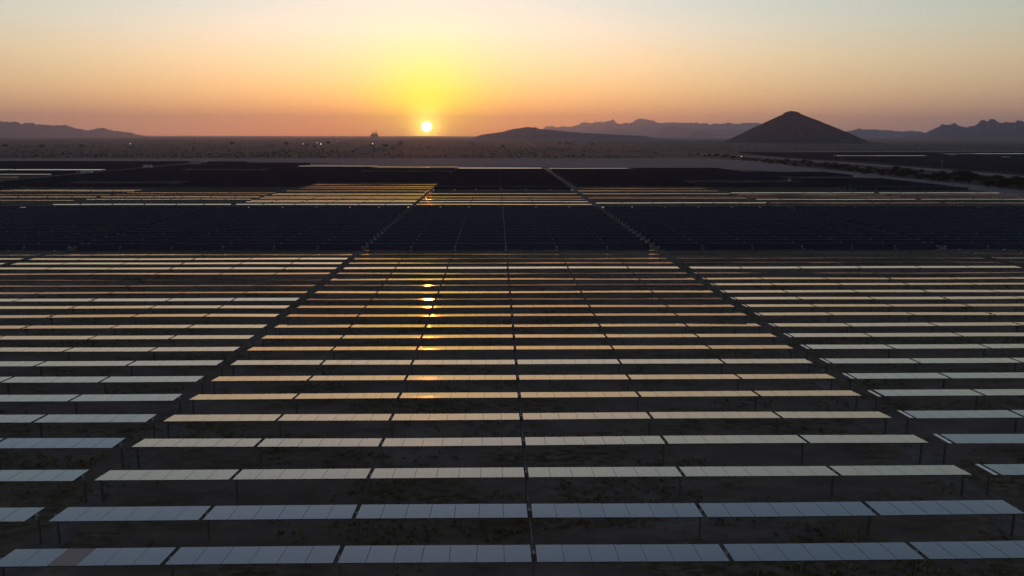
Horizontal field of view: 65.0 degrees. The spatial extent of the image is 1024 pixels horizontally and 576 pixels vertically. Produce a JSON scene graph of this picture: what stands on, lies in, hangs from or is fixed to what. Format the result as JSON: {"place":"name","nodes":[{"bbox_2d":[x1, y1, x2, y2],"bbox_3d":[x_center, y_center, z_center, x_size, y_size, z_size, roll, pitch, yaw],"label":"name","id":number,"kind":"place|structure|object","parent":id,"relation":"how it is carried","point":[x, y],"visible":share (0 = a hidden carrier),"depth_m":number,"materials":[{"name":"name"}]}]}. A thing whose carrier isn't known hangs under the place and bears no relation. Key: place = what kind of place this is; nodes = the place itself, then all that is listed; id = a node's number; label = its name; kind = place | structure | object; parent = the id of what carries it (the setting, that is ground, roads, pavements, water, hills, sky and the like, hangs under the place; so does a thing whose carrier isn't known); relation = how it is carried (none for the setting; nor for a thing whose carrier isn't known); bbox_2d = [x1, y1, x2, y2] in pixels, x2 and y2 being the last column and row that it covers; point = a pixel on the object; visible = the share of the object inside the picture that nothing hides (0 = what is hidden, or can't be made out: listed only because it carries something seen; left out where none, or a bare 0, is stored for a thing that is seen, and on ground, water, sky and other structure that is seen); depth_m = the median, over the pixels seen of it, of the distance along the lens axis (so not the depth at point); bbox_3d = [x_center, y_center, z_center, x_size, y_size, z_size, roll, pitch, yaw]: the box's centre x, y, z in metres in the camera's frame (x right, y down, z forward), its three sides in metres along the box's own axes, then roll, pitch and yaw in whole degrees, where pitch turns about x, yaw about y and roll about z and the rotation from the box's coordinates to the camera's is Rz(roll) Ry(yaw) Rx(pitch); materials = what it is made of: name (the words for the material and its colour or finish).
{"place":"outdoors","nodes":[
{"label":"outdoors","id":0,"kind":"place"},
{"bbox_2d":[0,121,150,136],"bbox_3d":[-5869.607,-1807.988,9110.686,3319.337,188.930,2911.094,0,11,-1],"label":"mountain ridge","id":1,"kind":"structure","parent":0,"point":[13,129],"depth_m":9082.60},
{"bbox_2d":[0,158,647,158],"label":"perimeter track","id":2,"kind":"structure","parent":0,"point":[323,158],"depth_m":704.86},
{"bbox_2d":[0,164,1023,575],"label":"field soil","id":3,"kind":"structure","parent":0,"point":[462,490],"depth_m":61.36,"materials":[{"name":"soil"}]},
{"bbox_2d":[0,507,44,542],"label":"tracker row","id":4,"kind":"object","parent":3,"relation":"on","point":[19,514],"visible":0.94,"depth_m":40.48,"materials":[{"name":"glass"}]},
{"bbox_2d":[0,244,69,253],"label":"tracker row","id":5,"kind":"object","parent":3,"relation":"on","point":[36,247],"visible":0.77,"depth_m":137.37,"materials":[{"name":"grey"}]},
{"bbox_2d":[0,469,88,502],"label":"tracker row","id":6,"kind":"object","parent":3,"relation":"on","point":[63,475],"visible":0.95,"depth_m":44.84,"materials":[{"name":"glass"}]},
{"bbox_2d":[0,438,125,469],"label":"tracker row","id":7,"kind":"object","parent":3,"relation":"on","point":[45,443],"visible":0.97,"depth_m":49.37,"materials":[{"name":"glass"}]},
{"bbox_2d":[0,414,156,438],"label":"tracker row","id":8,"kind":"object","parent":3,"relation":"on","point":[99,418],"visible":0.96,"depth_m":53.90,"materials":[{"name":"glass"}]},
{"bbox_2d":[0,394,181,414],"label":"tracker row","id":9,"kind":"object","parent":3,"relation":"on","point":[90,398],"visible":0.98,"depth_m":58.44,"materials":[{"name":"glass"}]},
{"bbox_2d":[0,376,203,394],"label":"tracker row","id":10,"kind":"object","parent":3,"relation":"on","point":[123,379],"visible":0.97,"depth_m":62.73,"materials":[{"name":"glass"}]},
{"bbox_2d":[0,360,223,376],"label":"tracker row","id":11,"kind":"object","parent":3,"relation":"on","point":[106,363],"visible":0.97,"depth_m":67.24,"materials":[{"name":"glass"}]},
{"bbox_2d":[15,208,208,211],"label":"tracker row","id":12,"kind":"object","parent":3,"relation":"on","point":[172,209],"visible":0.28,"depth_m":204.11,"materials":[{"name":"grey"}]},
{"bbox_2d":[0,347,239,360],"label":"tracker row","id":13,"kind":"object","parent":3,"relation":"on","point":[109,349],"visible":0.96,"depth_m":71.60,"materials":[{"name":"glass"}]},
{"bbox_2d":[25,206,214,209],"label":"tracker row","id":14,"kind":"object","parent":3,"relation":"on","point":[179,207],"visible":0.29,"depth_m":208.56,"materials":[{"name":"grey"}]},
{"bbox_2d":[0,329,254,352],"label":"tracker row","id":15,"kind":"object","parent":3,"relation":"on","point":[161,337],"visible":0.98,"depth_m":75.86,"materials":[{"name":"glass"}]},
{"bbox_2d":[0,319,267,340],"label":"tracker row","id":16,"kind":"object","parent":3,"relation":"on","point":[26,328],"visible":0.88,"depth_m":80.34,"materials":[{"name":"glass"}]},
{"bbox_2d":[0,310,279,329],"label":"tracker row","id":17,"kind":"object","parent":3,"relation":"on","point":[50,317],"visible":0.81,"depth_m":84.78,"materials":[{"name":"metal"}]},
{"bbox_2d":[52,204,231,205],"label":"tracker row","id":18,"kind":"object","parent":3,"relation":"on","point":[141,204],"visible":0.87,"depth_m":220.98,"materials":[{"name":"grey"}]},
{"bbox_2d":[0,302,289,320],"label":"tracker row","id":19,"kind":"object","parent":3,"relation":"on","point":[73,308],"visible":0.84,"depth_m":89.01,"materials":[{"name":"glass"}]},
{"bbox_2d":[61,202,236,205],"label":"tracker row","id":20,"kind":"object","parent":3,"relation":"on","point":[148,203],"visible":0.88,"depth_m":225.92,"materials":[{"name":"grey"}]},
{"bbox_2d":[0,294,299,311],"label":"tracker row","id":21,"kind":"object","parent":3,"relation":"on","point":[93,301],"visible":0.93,"depth_m":93.69,"materials":[{"name":"metal"}]},
{"bbox_2d":[0,288,308,303],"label":"tracker row","id":22,"kind":"object","parent":3,"relation":"on","point":[190,292],"visible":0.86,"depth_m":97.91,"materials":[{"name":"glass"}]},
{"bbox_2d":[0,281,316,296],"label":"tracker row","id":23,"kind":"object","parent":3,"relation":"on","point":[135,285],"visible":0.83,"depth_m":102.59,"materials":[{"name":"glass"}]},
{"bbox_2d":[0,276,323,289],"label":"tracker row","id":24,"kind":"object","parent":3,"relation":"on","point":[12,280],"visible":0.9,"depth_m":106.85,"materials":[{"name":"glass"}]},
{"bbox_2d":[0,270,330,283],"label":"tracker row","id":25,"kind":"object","parent":3,"relation":"on","point":[56,274],"visible":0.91,"depth_m":111.31,"materials":[{"name":"glass"}]},
{"bbox_2d":[0,266,337,277],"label":"tracker row","id":26,"kind":"object","parent":3,"relation":"on","point":[241,268],"visible":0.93,"depth_m":115.88,"materials":[{"name":"glass"}]},
{"bbox_2d":[10,260,342,272],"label":"tracker row","id":27,"kind":"object","parent":3,"relation":"on","point":[267,263],"visible":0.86,"depth_m":120.06,"materials":[{"name":"glass"}]},
{"bbox_2d":[29,256,348,267],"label":"tracker row","id":28,"kind":"object","parent":3,"relation":"on","point":[201,258],"visible":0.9,"depth_m":124.59,"materials":[{"name":"metal"}]},
{"bbox_2d":[44,252,353,262],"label":"tracker row","id":29,"kind":"object","parent":3,"relation":"on","point":[149,255],"visible":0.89,"depth_m":129.21,"materials":[{"name":"glass"}]},
{"bbox_2d":[59,248,358,257],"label":"tracker row","id":30,"kind":"object","parent":3,"relation":"on","point":[312,251],"visible":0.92,"depth_m":133.81,"materials":[{"name":"glass"}]},
{"bbox_2d":[0,191,435,575],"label":"service aisle","id":31,"kind":"object","parent":3,"relation":"attached to","point":[69,531],"visible":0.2,"depth_m":51.62,"materials":[{"name":"soil"}]},
{"bbox_2d":[75,243,362,253],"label":"tracker row","id":32,"kind":"object","parent":3,"relation":"on","point":[238,247],"visible":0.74,"depth_m":137.98,"materials":[{"name":"grey"}]},
{"bbox_2d":[214,208,405,212],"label":"tracker row","id":33,"kind":"object","parent":3,"relation":"on","point":[343,209],"visible":0.38,"depth_m":205.07,"materials":[{"name":"grey"}]},
{"bbox_2d":[220,206,407,210],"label":"tracker row","id":34,"kind":"object","parent":3,"relation":"on","point":[312,207],"visible":0.3,"depth_m":209.59,"materials":[{"name":"grey"}]},
{"bbox_2d":[0,161,946,191],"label":"distant tracker rows","id":35,"kind":"object","parent":3,"relation":"on","point":[231,174],"visible":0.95,"depth_m":360.13,"materials":[{"name":"grey"}]},
{"bbox_2d":[433,187,570,192],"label":"tracker row","id":36,"kind":"object","parent":3,"relation":"on","point":[502,188],"visible":0.66,"depth_m":285.87,"materials":[{"name":"grey"}]},
{"bbox_2d":[410,208,599,211],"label":"tracker row","id":37,"kind":"object","parent":3,"relation":"on","point":[537,209],"visible":0.33,"depth_m":206.00,"materials":[{"name":"grey"}]},
{"bbox_2d":[412,206,597,209],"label":"tracker row","id":38,"kind":"object","parent":3,"relation":"on","point":[468,207],"visible":0.27,"depth_m":210.54,"materials":[{"name":"grey"}]},
{"bbox_2d":[367,243,650,253],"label":"tracker row","id":39,"kind":"object","parent":3,"relation":"on","point":[517,246],"visible":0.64,"depth_m":138.94,"materials":[{"name":"grey"}]},
{"bbox_2d":[362,250,655,257],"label":"tracker row","id":40,"kind":"object","parent":3,"relation":"on","point":[506,251],"visible":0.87,"depth_m":134.26,"materials":[{"name":"glass"}]},
{"bbox_2d":[358,253,660,262],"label":"tracker row","id":41,"kind":"object","parent":3,"relation":"on","point":[506,254],"visible":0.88,"depth_m":129.74,"materials":[{"name":"metal"}]},
{"bbox_2d":[353,256,667,266],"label":"tracker row","id":42,"kind":"object","parent":3,"relation":"on","point":[506,259],"visible":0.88,"depth_m":125.54,"materials":[{"name":"metal"}]},
{"bbox_2d":[348,262,673,271],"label":"tracker row","id":43,"kind":"object","parent":3,"relation":"on","point":[507,263],"visible":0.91,"depth_m":121.51,"materials":[{"name":"glass"}]},
{"bbox_2d":[343,265,679,276],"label":"tracker row","id":44,"kind":"object","parent":3,"relation":"on","point":[507,268],"visible":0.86,"depth_m":116.99,"materials":[{"name":"glass"}]},
{"bbox_2d":[0,514,1023,575],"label":"tracker row","id":45,"kind":"object","parent":3,"relation":"on","point":[407,554],"visible":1,"depth_m":36.28,"materials":[{"name":"metal"}]},
{"bbox_2d":[0,264,1023,575],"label":"dry weeds","id":46,"kind":"object","parent":3,"relation":"on","point":[698,502],"visible":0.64,"depth_m":54.72,"materials":[{"name":"plant"}]},
{"bbox_2d":[336,272,687,282],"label":"tracker row","id":47,"kind":"object","parent":3,"relation":"on","point":[615,273],"visible":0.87,"depth_m":112.00,"materials":[{"name":"glass"}]},
{"bbox_2d":[329,275,695,289],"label":"tracker row","id":48,"kind":"object","parent":3,"relation":"on","point":[467,279],"visible":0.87,"depth_m":107.45,"materials":[{"name":"glass"}]},
{"bbox_2d":[322,284,703,295],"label":"tracker row","id":49,"kind":"object","parent":3,"relation":"on","point":[416,285],"visible":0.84,"depth_m":103.47,"materials":[{"name":"glass"}]},
{"bbox_2d":[314,287,713,302],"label":"tracker row","id":50,"kind":"object","parent":3,"relation":"on","point":[472,292],"visible":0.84,"depth_m":98.67,"materials":[{"name":"glass"}]},
{"bbox_2d":[306,297,723,310],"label":"tracker row","id":51,"kind":"object","parent":3,"relation":"on","point":[426,299],"visible":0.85,"depth_m":94.26,"materials":[{"name":"glass"}]},
{"bbox_2d":[296,300,734,319],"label":"tracker row","id":52,"kind":"object","parent":3,"relation":"on","point":[556,306],"visible":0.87,"depth_m":89.87,"materials":[{"name":"glass"}]},
{"bbox_2d":[286,308,746,329],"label":"tracker row","id":53,"kind":"object","parent":3,"relation":"on","point":[511,315],"visible":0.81,"depth_m":85.57,"materials":[{"name":"glass"}]},
{"bbox_2d":[274,318,760,339],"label":"tracker row","id":54,"kind":"object","parent":3,"relation":"on","point":[511,325],"visible":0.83,"depth_m":80.98,"materials":[{"name":"glass"}]},
{"bbox_2d":[261,331,775,351],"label":"tracker row","id":55,"kind":"object","parent":3,"relation":"on","point":[510,336],"visible":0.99,"depth_m":76.47,"materials":[{"name":"glass"}]},
{"bbox_2d":[247,342,793,359],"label":"tracker row","id":56,"kind":"object","parent":3,"relation":"on","point":[514,348],"visible":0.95,"depth_m":72.41,"materials":[{"name":"glass"}]},
{"bbox_2d":[231,351,811,377],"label":"tracker row","id":57,"kind":"object","parent":3,"relation":"on","point":[520,362],"visible":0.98,"depth_m":67.78,"materials":[{"name":"glass"}]},
{"bbox_2d":[212,365,835,394],"bbox_3d":[1.017,7.605,65.200,49.101,2.026,5.173,0,11,-1],"label":"tracker row","id":58,"kind":"object","parent":3,"relation":"on","point":[520,377],"visible":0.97,"depth_m":63.32,"materials":[{"name":"metal"}]},
{"bbox_2d":[190,380,860,415],"bbox_3d":[1.104,8.402,60.792,49.101,2.069,5.172,0,11,-1],"label":"tracker row","id":59,"kind":"object","parent":3,"relation":"on","point":[649,394],"visible":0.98,"depth_m":58.92,"materials":[{"name":"metal"}]},
{"bbox_2d":[163,399,890,438],"bbox_3d":[1.193,9.242,56.299,49.101,2.041,5.172,0,11,-1],"label":"tracker row","id":60,"kind":"object","parent":3,"relation":"on","point":[487,416],"visible":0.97,"depth_m":54.43,"materials":[{"name":"glass"}]},
{"bbox_2d":[132,420,927,468],"bbox_3d":[1.284,10.040,51.688,49.101,2.062,5.172,0,11,-1],"label":"tracker row","id":61,"kind":"object","parent":3,"relation":"on","point":[515,441],"visible":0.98,"depth_m":49.83,"materials":[{"name":"glass"}]},
{"bbox_2d":[94,447,971,501],"bbox_3d":[1.373,10.963,47.189,49.101,2.043,5.172,0,11,-1],"label":"tracker row","id":62,"kind":"object","parent":3,"relation":"on","point":[485,472],"visible":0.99,"depth_m":45.34,"materials":[{"name":"glass"}]},
{"bbox_2d":[48,479,1023,542],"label":"tracker row","id":63,"kind":"object","parent":3,"relation":"on","point":[544,511],"visible":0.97,"depth_m":40.83,"materials":[{"name":"glass"}]},
{"bbox_2d":[595,202,766,206],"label":"tracker row","id":64,"kind":"object","parent":3,"relation":"on","point":[713,203],"visible":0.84,"depth_m":229.11,"materials":[{"name":"grey"}]},
{"bbox_2d":[603,206,787,210],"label":"tracker row","id":65,"kind":"object","parent":3,"relation":"on","point":[702,207],"visible":0.3,"depth_m":211.55,"materials":[{"name":"grey"}]},
{"bbox_2d":[653,239,924,249],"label":"tracker row","id":66,"kind":"object","parent":3,"relation":"on","point":[750,241],"visible":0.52,"depth_m":144.67,"materials":[{"name":"grey"}]},
{"bbox_2d":[658,243,937,253],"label":"tracker row","id":67,"kind":"object","parent":3,"relation":"on","point":[772,246],"visible":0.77,"depth_m":139.87,"materials":[{"name":"grey"}]},
{"bbox_2d":[572,194,1023,540],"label":"service aisle","id":68,"kind":"object","parent":3,"relation":"attached to","point":[973,491],"visible":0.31,"depth_m":56.38,"materials":[{"name":"soil"}]},
{"bbox_2d":[665,248,953,257],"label":"tracker row","id":69,"kind":"object","parent":3,"relation":"on","point":[907,250],"visible":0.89,"depth_m":134.67,"materials":[{"name":"glass"}]},
{"bbox_2d":[669,251,967,261],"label":"tracker row","id":70,"kind":"object","parent":3,"relation":"on","point":[875,254],"visible":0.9,"depth_m":131.26,"materials":[{"name":"glass"}]},
{"bbox_2d":[675,255,985,266],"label":"tracker row","id":71,"kind":"object","parent":3,"relation":"on","point":[833,258],"visible":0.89,"depth_m":126.12,"materials":[{"name":"glass"}]},
{"bbox_2d":[682,260,1002,271],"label":"tracker row","id":72,"kind":"object","parent":3,"relation":"on","point":[903,263],"visible":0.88,"depth_m":121.82,"materials":[{"name":"glass"}]},
{"bbox_2d":[688,264,1021,276],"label":"tracker row","id":73,"kind":"object","parent":3,"relation":"on","point":[851,267],"visible":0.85,"depth_m":117.66,"materials":[{"name":"glass"}]},
{"bbox_2d":[693,269,1023,282],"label":"tracker row","id":74,"kind":"object","parent":3,"relation":"on","point":[935,273],"visible":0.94,"depth_m":113.24,"materials":[{"name":"glass"}]},
{"bbox_2d":[702,275,1023,288],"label":"tracker row","id":75,"kind":"object","parent":3,"relation":"on","point":[951,278],"visible":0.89,"depth_m":108.54,"materials":[{"name":"glass"}]},
{"bbox_2d":[710,280,1023,294],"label":"tracker row","id":76,"kind":"object","parent":3,"relation":"on","point":[818,284],"visible":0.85,"depth_m":104.17,"materials":[{"name":"glass"}]},
{"bbox_2d":[720,286,1023,301],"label":"tracker row","id":77,"kind":"object","parent":3,"relation":"on","point":[829,291],"visible":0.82,"depth_m":99.61,"materials":[{"name":"glass"}]},
{"bbox_2d":[730,293,1023,309],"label":"tracker row","id":78,"kind":"object","parent":3,"relation":"on","point":[863,298],"visible":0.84,"depth_m":95.08,"materials":[{"name":"glass"}]},
{"bbox_2d":[741,299,1023,318],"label":"tracker row","id":79,"kind":"object","parent":3,"relation":"on","point":[965,306],"visible":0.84,"depth_m":90.67,"materials":[{"name":"glass"}]},
{"bbox_2d":[794,206,975,209],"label":"tracker row","id":80,"kind":"object","parent":3,"relation":"on","point":[799,207],"visible":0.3,"depth_m":212.47,"materials":[{"name":"grey"}]},
{"bbox_2d":[755,307,1023,327],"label":"tracker row","id":81,"kind":"object","parent":3,"relation":"on","point":[989,314],"visible":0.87,"depth_m":86.38,"materials":[{"name":"glass"}]},
{"bbox_2d":[768,317,1023,338],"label":"tracker row","id":82,"kind":"object","parent":3,"relation":"on","point":[1015,324],"visible":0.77,"depth_m":81.78,"materials":[{"name":"metal"}]},
{"bbox_2d":[783,326,1023,349],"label":"tracker row","id":83,"kind":"object","parent":3,"relation":"on","point":[957,335],"visible":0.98,"depth_m":77.48,"materials":[{"name":"glass"}]},
{"bbox_2d":[855,187,968,192],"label":"tracker row","id":84,"kind":"object","parent":3,"relation":"on","point":[910,188],"visible":0.64,"depth_m":288.72,"materials":[{"name":"grey"}]},
{"bbox_2d":[801,344,1023,359],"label":"tracker row","id":85,"kind":"object","parent":3,"relation":"on","point":[940,346],"visible":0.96,"depth_m":73.01,"materials":[{"name":"metal"}]},
{"bbox_2d":[819,358,1023,373],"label":"tracker row","id":86,"kind":"object","parent":3,"relation":"on","point":[915,361],"visible":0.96,"depth_m":68.66,"materials":[{"name":"glass"}]},
{"bbox_2d":[842,372,1023,389],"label":"tracker row","id":87,"kind":"object","parent":3,"relation":"on","point":[996,375],"visible":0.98,"depth_m":64.06,"materials":[{"name":"glass"}]},
{"bbox_2d":[867,389,1023,410],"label":"tracker row","id":88,"kind":"object","parent":3,"relation":"on","point":[964,392],"visible":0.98,"depth_m":59.58,"materials":[{"name":"glass"}]},
{"bbox_2d":[897,410,1023,434],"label":"tracker row","id":89,"kind":"object","parent":3,"relation":"on","point":[951,414],"visible":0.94,"depth_m":55.07,"materials":[{"name":"glass"}]},
{"bbox_2d":[933,434,1023,463],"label":"tracker row","id":90,"kind":"object","parent":3,"relation":"on","point":[987,438],"visible":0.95,"depth_m":50.45,"materials":[{"name":"glass"}]},
{"bbox_2d":[944,243,1023,252],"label":"tracker row","id":91,"kind":"object","parent":3,"relation":"on","point":[956,246],"visible":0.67,"depth_m":140.56,"materials":[{"name":"grey"}]},
{"bbox_2d":[975,464,1023,495],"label":"tracker row","id":92,"kind":"object","parent":3,"relation":"on","point":[1009,469],"visible":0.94,"depth_m":46.03,"materials":[{"name":"glass"}]},
{"bbox_2d":[0,136,1023,189],"bbox_3d":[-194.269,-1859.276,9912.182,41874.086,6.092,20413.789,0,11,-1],"label":"ground","id":93,"kind":"structure","parent":0,"point":[359,143],"depth_m":1404.99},
{"bbox_2d":[0,137,1023,157],"bbox_3d":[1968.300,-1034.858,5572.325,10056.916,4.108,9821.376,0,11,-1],"label":"desert scrub","id":94,"kind":"object","parent":93,"relation":"on","point":[208,154],"visible":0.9,"depth_m":971.47,"materials":[{"name":"plant"}]},
{"bbox_2d":[739,152,1023,173],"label":"second field tracker rows","id":95,"kind":"object","parent":93,"relation":"on","point":[996,161],"visible":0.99,"depth_m":667.71,"materials":[{"name":"grey"}]},
{"bbox_2d":[0,158,1023,205],"bbox_3d":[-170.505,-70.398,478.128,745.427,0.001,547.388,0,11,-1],"label":"perimeter ground","id":96,"kind":"structure","parent":0,"point":[685,163],"depth_m":585.12,"materials":[{"name":"soil"}]},
{"bbox_2d":[0,0,1023,135],"label":"sky","id":97,"kind":"structure","parent":0,"point":[139,67],"materials":[{"name":"orange"}]},
{"bbox_2d":[471,127,655,138],"bbox_3d":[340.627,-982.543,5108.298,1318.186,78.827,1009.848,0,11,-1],"label":"hill","id":98,"kind":"structure","parent":0,"point":[528,133],"depth_m":4934.28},
{"bbox_2d":[543,118,760,136],"bbox_3d":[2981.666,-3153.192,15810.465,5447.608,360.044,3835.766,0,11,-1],"label":"mountain range","id":99,"kind":"structure","parent":0,"point":[646,127],"depth_m":15576.59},
{"bbox_2d":[651,126,745,136],"bbox_3d":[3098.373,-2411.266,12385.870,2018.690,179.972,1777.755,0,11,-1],"label":"foothills","id":100,"kind":"structure","parent":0,"point":[670,131],"depth_m":12210.91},
{"bbox_2d":[720,111,883,143],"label":"cone hill","id":101,"kind":"structure","parent":0,"point":[791,127],"depth_m":2431.75,"materials":[{"name":"stone"}]},
{"bbox_2d":[659,152,1023,177],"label":"wash track","id":102,"kind":"structure","parent":0,"point":[982,173],"depth_m":560.44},
{"bbox_2d":[846,128,924,137],"bbox_3d":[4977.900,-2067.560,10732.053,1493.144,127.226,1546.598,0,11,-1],"label":"distant hills","id":103,"kind":"structure","parent":0,"point":[869,133],"depth_m":10516.59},
{"bbox_2d":[802,151,1010,151],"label":"perimeter track","id":104,"kind":"structure","parent":0,"point":[906,151],"depth_m":1064.97,"materials":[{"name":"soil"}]},
{"bbox_2d":[901,119,1023,138],"bbox_3d":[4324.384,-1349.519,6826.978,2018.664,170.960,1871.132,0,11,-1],"label":"mountain ridge","id":105,"kind":"structure","parent":0,"point":[989,129],"depth_m":6759.05,"materials":[{"name":"stone"}]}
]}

